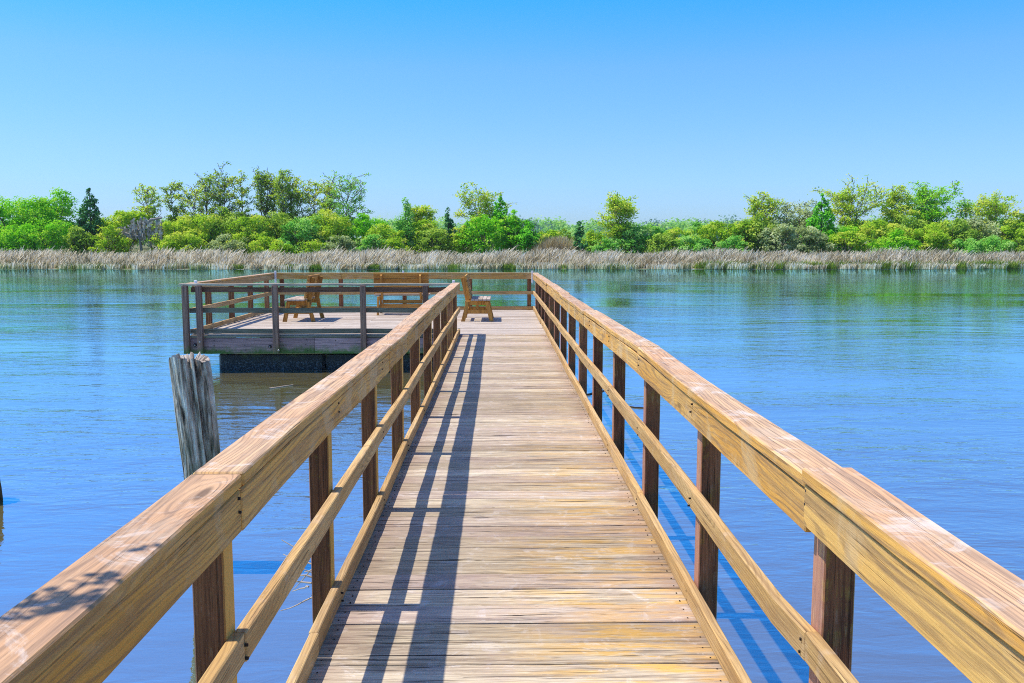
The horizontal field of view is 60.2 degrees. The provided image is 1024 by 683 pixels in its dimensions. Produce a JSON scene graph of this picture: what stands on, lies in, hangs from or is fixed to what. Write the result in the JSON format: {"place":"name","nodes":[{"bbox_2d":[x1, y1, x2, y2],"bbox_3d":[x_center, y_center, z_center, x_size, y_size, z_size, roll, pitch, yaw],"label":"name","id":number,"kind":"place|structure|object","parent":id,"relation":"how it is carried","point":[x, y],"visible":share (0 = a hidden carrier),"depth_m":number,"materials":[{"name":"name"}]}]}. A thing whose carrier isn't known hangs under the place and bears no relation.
{"place":"outdoors","nodes":[
{"label":"outdoors","id":0,"kind":"place"},
{"bbox_2d":[15,240,867,269],"bbox_3d":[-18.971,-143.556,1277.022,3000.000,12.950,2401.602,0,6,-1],"label":"ground","id":1,"kind":"structure","parent":0,"point":[144,249],"depth_m":221.52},
{"bbox_2d":[0,225,43,252],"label":"bush","id":2,"kind":"object","parent":1,"relation":"on","point":[5,243],"visible":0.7,"depth_m":94.00,"materials":[{"name":"green plant"}]},
{"bbox_2d":[0,195,70,251],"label":"broadleaf tree","id":3,"kind":"object","parent":1,"relation":"on","point":[8,211],"visible":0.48,"depth_m":98.19,"materials":[{"name":"green plant"}]},
{"bbox_2d":[13,217,72,254],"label":"bush","id":4,"kind":"object","parent":1,"relation":"on","point":[52,232],"visible":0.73,"depth_m":94.72,"materials":[{"name":"green plant"}]},
{"bbox_2d":[15,187,88,250],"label":"broadleaf tree","id":5,"kind":"object","parent":1,"relation":"on","point":[57,211],"visible":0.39,"depth_m":101.52,"materials":[{"name":"green plant"}]},
{"bbox_2d":[66,225,95,253],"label":"shrub","id":6,"kind":"object","parent":1,"relation":"on","point":[76,242],"visible":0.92,"depth_m":94.78,"materials":[{"name":"green plant"}]},
{"bbox_2d":[75,188,108,253],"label":"cedar tree","id":7,"kind":"object","parent":1,"relation":"on","point":[91,202],"visible":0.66,"depth_m":96.94,"materials":[{"name":"green plant"}]},
{"bbox_2d":[87,225,132,255],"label":"bush","id":8,"kind":"object","parent":1,"relation":"on","point":[122,244],"visible":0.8,"depth_m":94.28,"materials":[{"name":"green plant"}]},
{"bbox_2d":[87,210,163,254],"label":"bush","id":9,"kind":"object","parent":1,"relation":"on","point":[136,224],"visible":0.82,"depth_m":96.07,"materials":[{"name":"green plant"}]},
{"bbox_2d":[127,183,166,253],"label":"slender tree","id":10,"kind":"object","parent":1,"relation":"on","point":[146,197],"visible":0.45,"depth_m":101.68,"materials":[{"name":"green plant"}]},
{"bbox_2d":[159,179,185,232],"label":"slender tree","id":11,"kind":"object","parent":1,"relation":"on","point":[170,216],"visible":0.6,"depth_m":103.93,"materials":[{"name":"green plant"}]},
{"bbox_2d":[146,219,200,251],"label":"bush","id":12,"kind":"object","parent":1,"relation":"on","point":[168,227],"visible":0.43,"depth_m":96.23,"materials":[{"name":"green plant"}]},
{"bbox_2d":[157,231,208,252],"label":"bush","id":13,"kind":"object","parent":1,"relation":"on","point":[182,240],"visible":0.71,"depth_m":93.60,"materials":[{"name":"green plant"}]},
{"bbox_2d":[171,179,219,232],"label":"slender tree","id":14,"kind":"object","parent":1,"relation":"on","point":[189,199],"visible":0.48,"depth_m":103.11,"materials":[{"name":"green plant"}]},
{"bbox_2d":[170,212,230,248],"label":"bush","id":15,"kind":"object","parent":1,"relation":"on","point":[204,235],"visible":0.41,"depth_m":97.97,"materials":[{"name":"green plant"}]},
{"bbox_2d":[191,174,224,240],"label":"slender tree","id":16,"kind":"object","parent":1,"relation":"on","point":[208,181],"visible":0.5,"depth_m":104.89,"materials":[{"name":"green plant"}]},
{"bbox_2d":[203,161,239,234],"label":"slender tree","id":17,"kind":"object","parent":1,"relation":"on","point":[219,198],"visible":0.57,"depth_m":105.97,"materials":[{"name":"green plant"}]},
{"bbox_2d":[204,233,249,256],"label":"bush","id":18,"kind":"object","parent":1,"relation":"on","point":[234,244],"visible":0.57,"depth_m":93.50,"materials":[{"name":"green plant"}]},
{"bbox_2d":[197,206,257,250],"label":"bush","id":19,"kind":"object","parent":1,"relation":"on","point":[228,219],"visible":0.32,"depth_m":98.92,"materials":[{"name":"green plant"}]},
{"bbox_2d":[222,170,259,237],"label":"slender tree","id":20,"kind":"object","parent":1,"relation":"on","point":[241,202],"visible":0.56,"depth_m":104.99,"materials":[{"name":"green plant"}]},
{"bbox_2d":[225,214,277,253],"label":"bush","id":21,"kind":"object","parent":1,"relation":"on","point":[251,234],"visible":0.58,"depth_m":96.21,"materials":[{"name":"green plant"}]},
{"bbox_2d":[247,167,277,226],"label":"slender tree","id":22,"kind":"object","parent":1,"relation":"on","point":[261,196],"visible":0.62,"depth_m":105.98,"materials":[{"name":"green plant"}]},
{"bbox_2d":[246,235,295,256],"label":"bush","id":23,"kind":"object","parent":1,"relation":"on","point":[263,241],"visible":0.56,"depth_m":93.56,"materials":[{"name":"green plant"}]},
{"bbox_2d":[256,168,286,237],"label":"slender tree","id":24,"kind":"object","parent":1,"relation":"on","point":[272,189],"visible":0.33,"depth_m":106.39,"materials":[{"name":"green plant"}]},
{"bbox_2d":[244,210,303,251],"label":"bush","id":25,"kind":"object","parent":1,"relation":"on","point":[283,220],"visible":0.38,"depth_m":98.04,"materials":[{"name":"green plant"}]},
{"bbox_2d":[272,169,300,236],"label":"slender tree","id":26,"kind":"object","parent":1,"relation":"on","point":[281,205],"visible":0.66,"depth_m":103.84,"materials":[{"name":"green plant"}]},
{"bbox_2d":[264,168,314,256],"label":"slender tree","id":27,"kind":"object","parent":1,"relation":"on","point":[297,199],"visible":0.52,"depth_m":104.87,"materials":[{"name":"green plant"}]},
{"bbox_2d":[276,214,326,254],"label":"bush","id":28,"kind":"object","parent":1,"relation":"on","point":[303,226],"visible":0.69,"depth_m":95.70,"materials":[{"name":"green plant"}]},
{"bbox_2d":[294,175,328,241],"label":"slender tree","id":29,"kind":"object","parent":1,"relation":"on","point":[314,212],"visible":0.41,"depth_m":106.09,"materials":[{"name":"green plant"}]},
{"bbox_2d":[297,239,329,253],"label":"bush","id":30,"kind":"object","parent":1,"relation":"on","point":[315,244],"visible":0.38,"depth_m":93.64,"materials":[{"name":"green plant"}]},
{"bbox_2d":[297,209,358,251],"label":"bush","id":31,"kind":"object","parent":1,"relation":"on","point":[331,224],"visible":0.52,"depth_m":96.87,"materials":[{"name":"green plant"}]},
{"bbox_2d":[314,178,341,226],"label":"slender tree","id":32,"kind":"object","parent":1,"relation":"on","point":[326,187],"visible":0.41,"depth_m":103.96,"materials":[{"name":"green plant"}]},
{"bbox_2d":[321,235,357,253],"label":"bush","id":33,"kind":"object","parent":1,"relation":"on","point":[348,243],"visible":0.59,"depth_m":93.47,"materials":[{"name":"green plant"}]},
{"bbox_2d":[320,170,374,249],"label":"slender tree","id":34,"kind":"object","parent":1,"relation":"on","point":[350,187],"visible":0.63,"depth_m":100.85,"materials":[{"name":"green plant"}]},
{"bbox_2d":[343,213,391,251],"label":"bush","id":35,"kind":"object","parent":1,"relation":"on","point":[359,229],"visible":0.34,"depth_m":98.11,"materials":[{"name":"green plant"}]},
{"bbox_2d":[355,234,387,253],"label":"bush","id":36,"kind":"object","parent":1,"relation":"on","point":[371,241],"visible":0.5,"depth_m":93.53,"materials":[{"name":"green plant"}]},
{"bbox_2d":[362,223,407,249],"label":"bush","id":37,"kind":"object","parent":1,"relation":"on","point":[379,231],"visible":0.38,"depth_m":95.49,"materials":[{"name":"green plant"}]},
{"bbox_2d":[379,236,410,253],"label":"bush","id":38,"kind":"object","parent":1,"relation":"on","point":[395,243],"visible":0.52,"depth_m":93.89,"materials":[{"name":"green plant"}]},
{"bbox_2d":[392,197,417,249],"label":"broadleaf tree","id":39,"kind":"object","parent":1,"relation":"on","point":[406,222],"visible":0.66,"depth_m":97.11,"materials":[{"name":"green plant"}]},
{"bbox_2d":[409,204,437,246],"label":"slender tree","id":40,"kind":"object","parent":1,"relation":"on","point":[422,213],"visible":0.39,"depth_m":101.77,"materials":[{"name":"green plant"}]},
{"bbox_2d":[403,219,446,257],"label":"bush","id":41,"kind":"object","parent":1,"relation":"on","point":[419,224],"visible":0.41,"depth_m":97.46,"materials":[{"name":"green plant"}]},
{"bbox_2d":[414,228,454,255],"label":"bush","id":42,"kind":"object","parent":1,"relation":"on","point":[440,232],"visible":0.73,"depth_m":95.70,"materials":[{"name":"green plant"}]},
{"bbox_2d":[441,207,456,253],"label":"cedar tree","id":43,"kind":"object","parent":1,"relation":"on","point":[449,224],"visible":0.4,"depth_m":99.90,"materials":[{"name":"green plant"}]},
{"bbox_2d":[446,225,475,254],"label":"bush","id":44,"kind":"object","parent":1,"relation":"on","point":[456,246],"visible":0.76,"depth_m":95.87,"materials":[{"name":"green plant"}]},
{"bbox_2d":[457,214,506,255],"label":"bush","id":45,"kind":"object","parent":1,"relation":"on","point":[492,234],"visible":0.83,"depth_m":95.43,"materials":[{"name":"green plant"}]},
{"bbox_2d":[453,180,511,249],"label":"slender tree","id":46,"kind":"object","parent":1,"relation":"on","point":[485,199],"visible":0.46,"depth_m":101.84,"materials":[{"name":"green plant"}]},
{"bbox_2d":[487,195,512,250],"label":"cedar tree","id":47,"kind":"object","parent":1,"relation":"on","point":[497,213],"visible":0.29,"depth_m":99.71,"materials":[{"name":"green plant"}]},
{"bbox_2d":[0,213,1016,249],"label":"distant woods","id":48,"kind":"object","parent":1,"relation":"on","point":[546,226],"visible":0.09,"depth_m":282.95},
{"bbox_2d":[494,209,530,252],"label":"broadleaf tree","id":49,"kind":"object","parent":1,"relation":"on","point":[512,221],"visible":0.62,"depth_m":96.57,"materials":[{"name":"green plant"}]},
{"bbox_2d":[517,221,542,253],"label":"bush","id":50,"kind":"object","parent":1,"relation":"on","point":[528,236],"visible":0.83,"depth_m":94.99,"materials":[{"name":"green plant"}]},
{"bbox_2d":[56,259,1023,268],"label":"marsh grass","id":51,"kind":"structure","parent":1,"relation":"on","point":[831,265],"depth_m":86.06,"materials":[{"name":"dry tan grass"},{"name":"green grass"}]},
{"bbox_2d":[534,229,567,243],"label":"bush","id":52,"kind":"object","parent":1,"relation":"on","point":[550,232],"visible":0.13,"depth_m":102.83,"materials":[{"name":"green plant"}]},
{"bbox_2d":[522,235,583,253],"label":"bush","id":53,"kind":"object","parent":1,"relation":"on","point":[559,242],"visible":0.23,"depth_m":93.19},
{"bbox_2d":[557,228,581,246],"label":"bush","id":54,"kind":"object","parent":1,"relation":"on","point":[569,236],"visible":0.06,"depth_m":106.77,"materials":[{"name":"green plant"}]},
{"bbox_2d":[573,221,587,253],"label":"cedar tree","id":55,"kind":"object","parent":1,"relation":"on","point":[578,236],"visible":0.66,"depth_m":93.21,"materials":[{"name":"green plant"}]},
{"bbox_2d":[581,229,609,253],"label":"bush","id":56,"kind":"object","parent":1,"relation":"on","point":[591,236],"visible":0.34,"depth_m":98.96,"materials":[{"name":"green plant"}]},
{"bbox_2d":[587,237,624,255],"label":"bush","id":57,"kind":"object","parent":1,"relation":"on","point":[614,245],"visible":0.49,"depth_m":94.16,"materials":[{"name":"green plant"}]},
{"bbox_2d":[594,191,639,249],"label":"slender tree","id":58,"kind":"object","parent":1,"relation":"on","point":[620,208],"visible":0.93,"depth_m":96.64,"materials":[{"name":"green plant"}]},
{"bbox_2d":[615,225,650,254],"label":"bush","id":59,"kind":"object","parent":1,"relation":"on","point":[636,233],"visible":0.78,"depth_m":96.06,"materials":[{"name":"green plant"}]},
{"bbox_2d":[633,222,669,251],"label":"bush","id":60,"kind":"object","parent":1,"relation":"on","point":[657,229],"visible":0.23,"depth_m":98.08,"materials":[{"name":"green plant"}]},
{"bbox_2d":[644,232,680,255],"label":"bush","id":61,"kind":"object","parent":1,"relation":"on","point":[658,242],"visible":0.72,"depth_m":94.66,"materials":[{"name":"green plant"}]},
{"bbox_2d":[664,227,705,250],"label":"bush","id":62,"kind":"object","parent":1,"relation":"on","point":[676,231],"visible":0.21,"depth_m":96.87,"materials":[{"name":"green plant"}]},
{"bbox_2d":[672,234,712,254],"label":"bush","id":63,"kind":"object","parent":1,"relation":"on","point":[696,244],"visible":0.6,"depth_m":94.08,"materials":[{"name":"green plant"}]},
{"bbox_2d":[680,221,714,247],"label":"bush","id":64,"kind":"object","parent":1,"relation":"on","point":[696,225],"visible":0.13,"depth_m":100.21,"materials":[{"name":"green plant"}]},
{"bbox_2d":[695,220,741,250],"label":"bush","id":65,"kind":"object","parent":1,"relation":"on","point":[715,226],"visible":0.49,"depth_m":97.76,"materials":[{"name":"green plant"}]},
{"bbox_2d":[714,235,747,252],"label":"bush","id":66,"kind":"object","parent":1,"relation":"on","point":[735,241],"visible":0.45,"depth_m":94.45,"materials":[{"name":"green plant"}]},
{"bbox_2d":[722,220,760,252],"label":"bush","id":67,"kind":"object","parent":1,"relation":"on","point":[743,226],"visible":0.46,"depth_m":96.73,"materials":[{"name":"green plant"}]},
{"bbox_2d":[738,214,783,252],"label":"bush","id":68,"kind":"object","parent":1,"relation":"on","point":[759,225],"visible":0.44,"depth_m":96.68,"materials":[{"name":"green plant"}]},
{"bbox_2d":[740,190,785,237],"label":"slender tree","id":69,"kind":"object","parent":1,"relation":"on","point":[762,207],"visible":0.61,"depth_m":101.20,"materials":[{"name":"green plant"}]},
{"bbox_2d":[757,218,799,255],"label":"bush","id":70,"kind":"object","parent":1,"relation":"on","point":[783,232],"visible":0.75,"depth_m":95.13,"materials":[{"name":"green plant"}]},
{"bbox_2d":[771,197,823,244],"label":"slender tree","id":71,"kind":"object","parent":1,"relation":"on","point":[800,212],"visible":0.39,"depth_m":100.47,"materials":[{"name":"green plant"}]},
{"bbox_2d":[783,226,837,255],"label":"bush","id":72,"kind":"object","parent":1,"relation":"on","point":[810,233],"visible":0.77,"depth_m":94.95,"materials":[{"name":"green plant"}]},
{"bbox_2d":[800,193,837,252],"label":"cedar tree","id":73,"kind":"object","parent":1,"relation":"on","point":[826,215],"visible":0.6,"depth_m":97.17,"materials":[{"name":"green plant"}]},
{"bbox_2d":[816,224,862,253],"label":"bush","id":74,"kind":"object","parent":1,"relation":"on","point":[843,230],"visible":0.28,"depth_m":96.25,"materials":[{"name":"green plant"}]},
{"bbox_2d":[830,230,866,252],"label":"bush","id":75,"kind":"object","parent":1,"relation":"on","point":[854,239],"visible":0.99,"depth_m":93.82,"materials":[{"name":"green plant"}]},
{"bbox_2d":[807,173,891,242],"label":"slender tree","id":76,"kind":"object","parent":1,"relation":"on","point":[844,196],"visible":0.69,"depth_m":101.01,"materials":[{"name":"green plant"}]},
{"bbox_2d":[856,218,907,254],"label":"bush","id":77,"kind":"object","parent":1,"relation":"on","point":[875,228],"visible":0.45,"depth_m":96.72,"materials":[{"name":"green plant"}]},
{"bbox_2d":[867,228,921,253],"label":"bush","id":78,"kind":"object","parent":1,"relation":"on","point":[892,238],"visible":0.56,"depth_m":94.62,"materials":[{"name":"green plant"}]},
{"bbox_2d":[876,183,919,235],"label":"slender tree","id":79,"kind":"object","parent":1,"relation":"on","point":[900,199],"visible":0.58,"depth_m":101.31,"materials":[{"name":"green plant"}]},
{"bbox_2d":[873,213,930,248],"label":"bush","id":80,"kind":"object","parent":1,"relation":"on","point":[919,224],"visible":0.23,"depth_m":97.42,"materials":[{"name":"green plant"}]},
{"bbox_2d":[903,220,955,252],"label":"bush","id":81,"kind":"object","parent":1,"relation":"on","point":[936,234],"visible":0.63,"depth_m":95.66,"materials":[{"name":"green plant"}]},
{"bbox_2d":[904,180,963,235],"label":"slender tree","id":82,"kind":"object","parent":1,"relation":"on","point":[929,202],"visible":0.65,"depth_m":102.23,"materials":[{"name":"green plant"}]},
{"bbox_2d":[927,217,986,250],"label":"bush","id":83,"kind":"object","parent":1,"relation":"on","point":[958,231],"visible":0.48,"depth_m":97.12,"materials":[{"name":"green plant"}]},
{"bbox_2d":[942,238,988,256],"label":"bush","id":84,"kind":"object","parent":1,"relation":"on","point":[962,245],"visible":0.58,"depth_m":94.39,"materials":[{"name":"green plant"}]},
{"bbox_2d":[950,197,985,229],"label":"slender tree","id":85,"kind":"object","parent":1,"relation":"on","point":[961,213],"visible":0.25,"depth_m":103.29,"materials":[{"name":"green plant"}]},
{"bbox_2d":[950,215,1002,248],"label":"bush","id":86,"kind":"object","parent":1,"relation":"on","point":[977,222],"visible":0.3,"depth_m":98.30,"materials":[{"name":"green plant"}]},
{"bbox_2d":[955,189,1023,242],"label":"slender tree","id":87,"kind":"object","parent":1,"relation":"on","point":[995,208],"visible":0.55,"depth_m":100.01,"materials":[{"name":"green plant"}]},
{"bbox_2d":[964,234,1017,255],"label":"bush","id":88,"kind":"object","parent":1,"relation":"on","point":[990,244],"visible":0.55,"depth_m":94.27,"materials":[{"name":"green plant"}]},
{"bbox_2d":[987,219,1023,252],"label":"bush","id":89,"kind":"object","parent":1,"relation":"on","point":[1010,235],"visible":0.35,"depth_m":97.45,"materials":[{"name":"green plant"}]},
{"bbox_2d":[1008,213,1023,245],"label":"broadleaf tree","id":90,"kind":"object","parent":1,"relation":"on","point":[1021,219],"visible":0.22,"depth_m":101.38,"materials":[{"name":"green plant"}]},
{"bbox_2d":[1009,237,1023,254],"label":"bush","id":91,"kind":"object","parent":1,"relation":"on","point":[1018,248],"visible":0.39,"depth_m":95.74,"materials":[{"name":"green plant"}]},
{"bbox_2d":[0,269,1023,682],"bbox_3d":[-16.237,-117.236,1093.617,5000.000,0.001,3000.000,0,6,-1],"label":"water","id":92,"kind":"structure","parent":0,"point":[906,385],"depth_m":12.46,"materials":[{"name":"liquid"}]},
{"bbox_2d":[0,481,2,501],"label":"piling","id":93,"kind":"object","parent":92,"relation":"in","point":[1,496],"visible":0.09,"depth_m":8.14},
{"bbox_2d":[168,352,219,479],"bbox_3d":[-2.222,1.317,6.447,0.452,2.481,0.282,0,6,-1],"label":"piling","id":94,"kind":"object","parent":92,"relation":"in","point":[194,406],"visible":0.45,"depth_m":6.27,"materials":[{"name":"grey wood"}]},
{"bbox_2d":[280,540,311,610],"bbox_3d":[-1.040,1.691,4.573,0.320,1.329,0.210,0,6,-1],"label":"dry branch","id":95,"kind":"object","parent":92,"relation":"in","point":[305,575],"visible":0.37,"depth_m":4.51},
{"bbox_2d":[190,310,545,369],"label":"platform","id":96,"kind":"structure","parent":92,"relation":"on","point":[335,351],"depth_m":16.71,"materials":[{"name":"grey wood"}]},
{"bbox_2d":[190,273,273,328],"bbox_3d":[-6.017,-0.791,19.422,0.146,1.250,6.123,0,6,-1],"label":"railing","id":97,"kind":"object","parent":96,"relation":"attached to","point":[250,297],"visible":0.64,"depth_m":18.96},
{"bbox_2d":[282,274,324,321],"bbox_3d":[-4.610,-0.980,19.543,0.712,0.998,1.202,0,6,-1],"label":"bench","id":98,"kind":"object","parent":96,"relation":"on","point":[307,299],"visible":0.82,"depth_m":19.11,"materials":[{"name":"orange wood"}]},
{"bbox_2d":[179,280,454,353],"bbox_3d":[-3.581,-0.455,16.324,5.044,1.346,0.230,0,6,-1],"label":"railing","id":99,"kind":"object","parent":96,"relation":"attached to","point":[199,310],"visible":0.86,"depth_m":16.29,"materials":[{"name":"brown wood"}]},
{"bbox_2d":[373,273,430,314],"bbox_3d":[-2.622,-1.151,21.115,1.302,0.998,0.712,0,6,-1],"label":"bench","id":100,"kind":"object","parent":96,"relation":"on","point":[423,278],"visible":0.69,"depth_m":20.87,"materials":[{"name":"orange wood"}]},
{"bbox_2d":[274,271,532,309],"bbox_3d":[-2.727,-1.144,22.416,6.527,1.300,0.195,0,6,-1],"label":"railing","id":101,"kind":"object","parent":96,"relation":"attached to","point":[281,277],"visible":0.6,"depth_m":22.34,"materials":[{"name":"brown wood"}]},
{"bbox_2d":[461,274,493,321],"bbox_3d":[-0.763,-0.985,19.600,0.712,0.998,1.202,0,6,-1],"label":"bench","id":102,"kind":"object","parent":96,"relation":"on","point":[477,301],"visible":1,"depth_m":19.14,"materials":[{"name":"orange wood"}]},
{"bbox_2d":[0,244,1023,269],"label":"reeds","id":103,"kind":"object","parent":92,"relation":"on","point":[159,259],"visible":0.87,"depth_m":86.79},
{"bbox_2d":[307,334,728,682],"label":"walkway","id":104,"kind":"structure","parent":92,"relation":"in","point":[511,540],"depth_m":4.63,"materials":[{"name":"brown wood"}]},
{"bbox_2d":[0,283,459,682],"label":"railing","id":105,"kind":"object","parent":104,"relation":"attached to","point":[97,613],"visible":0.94,"depth_m":2.48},
{"bbox_2d":[533,273,1023,682],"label":"railing","id":106,"kind":"object","parent":104,"relation":"attached to","point":[957,603],"visible":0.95,"depth_m":2.63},
{"bbox_2d":[0,0,1023,237],"label":"sky","id":107,"kind":"structure","parent":0,"point":[686,108],"materials":[{"name":"blue"}]}
]}

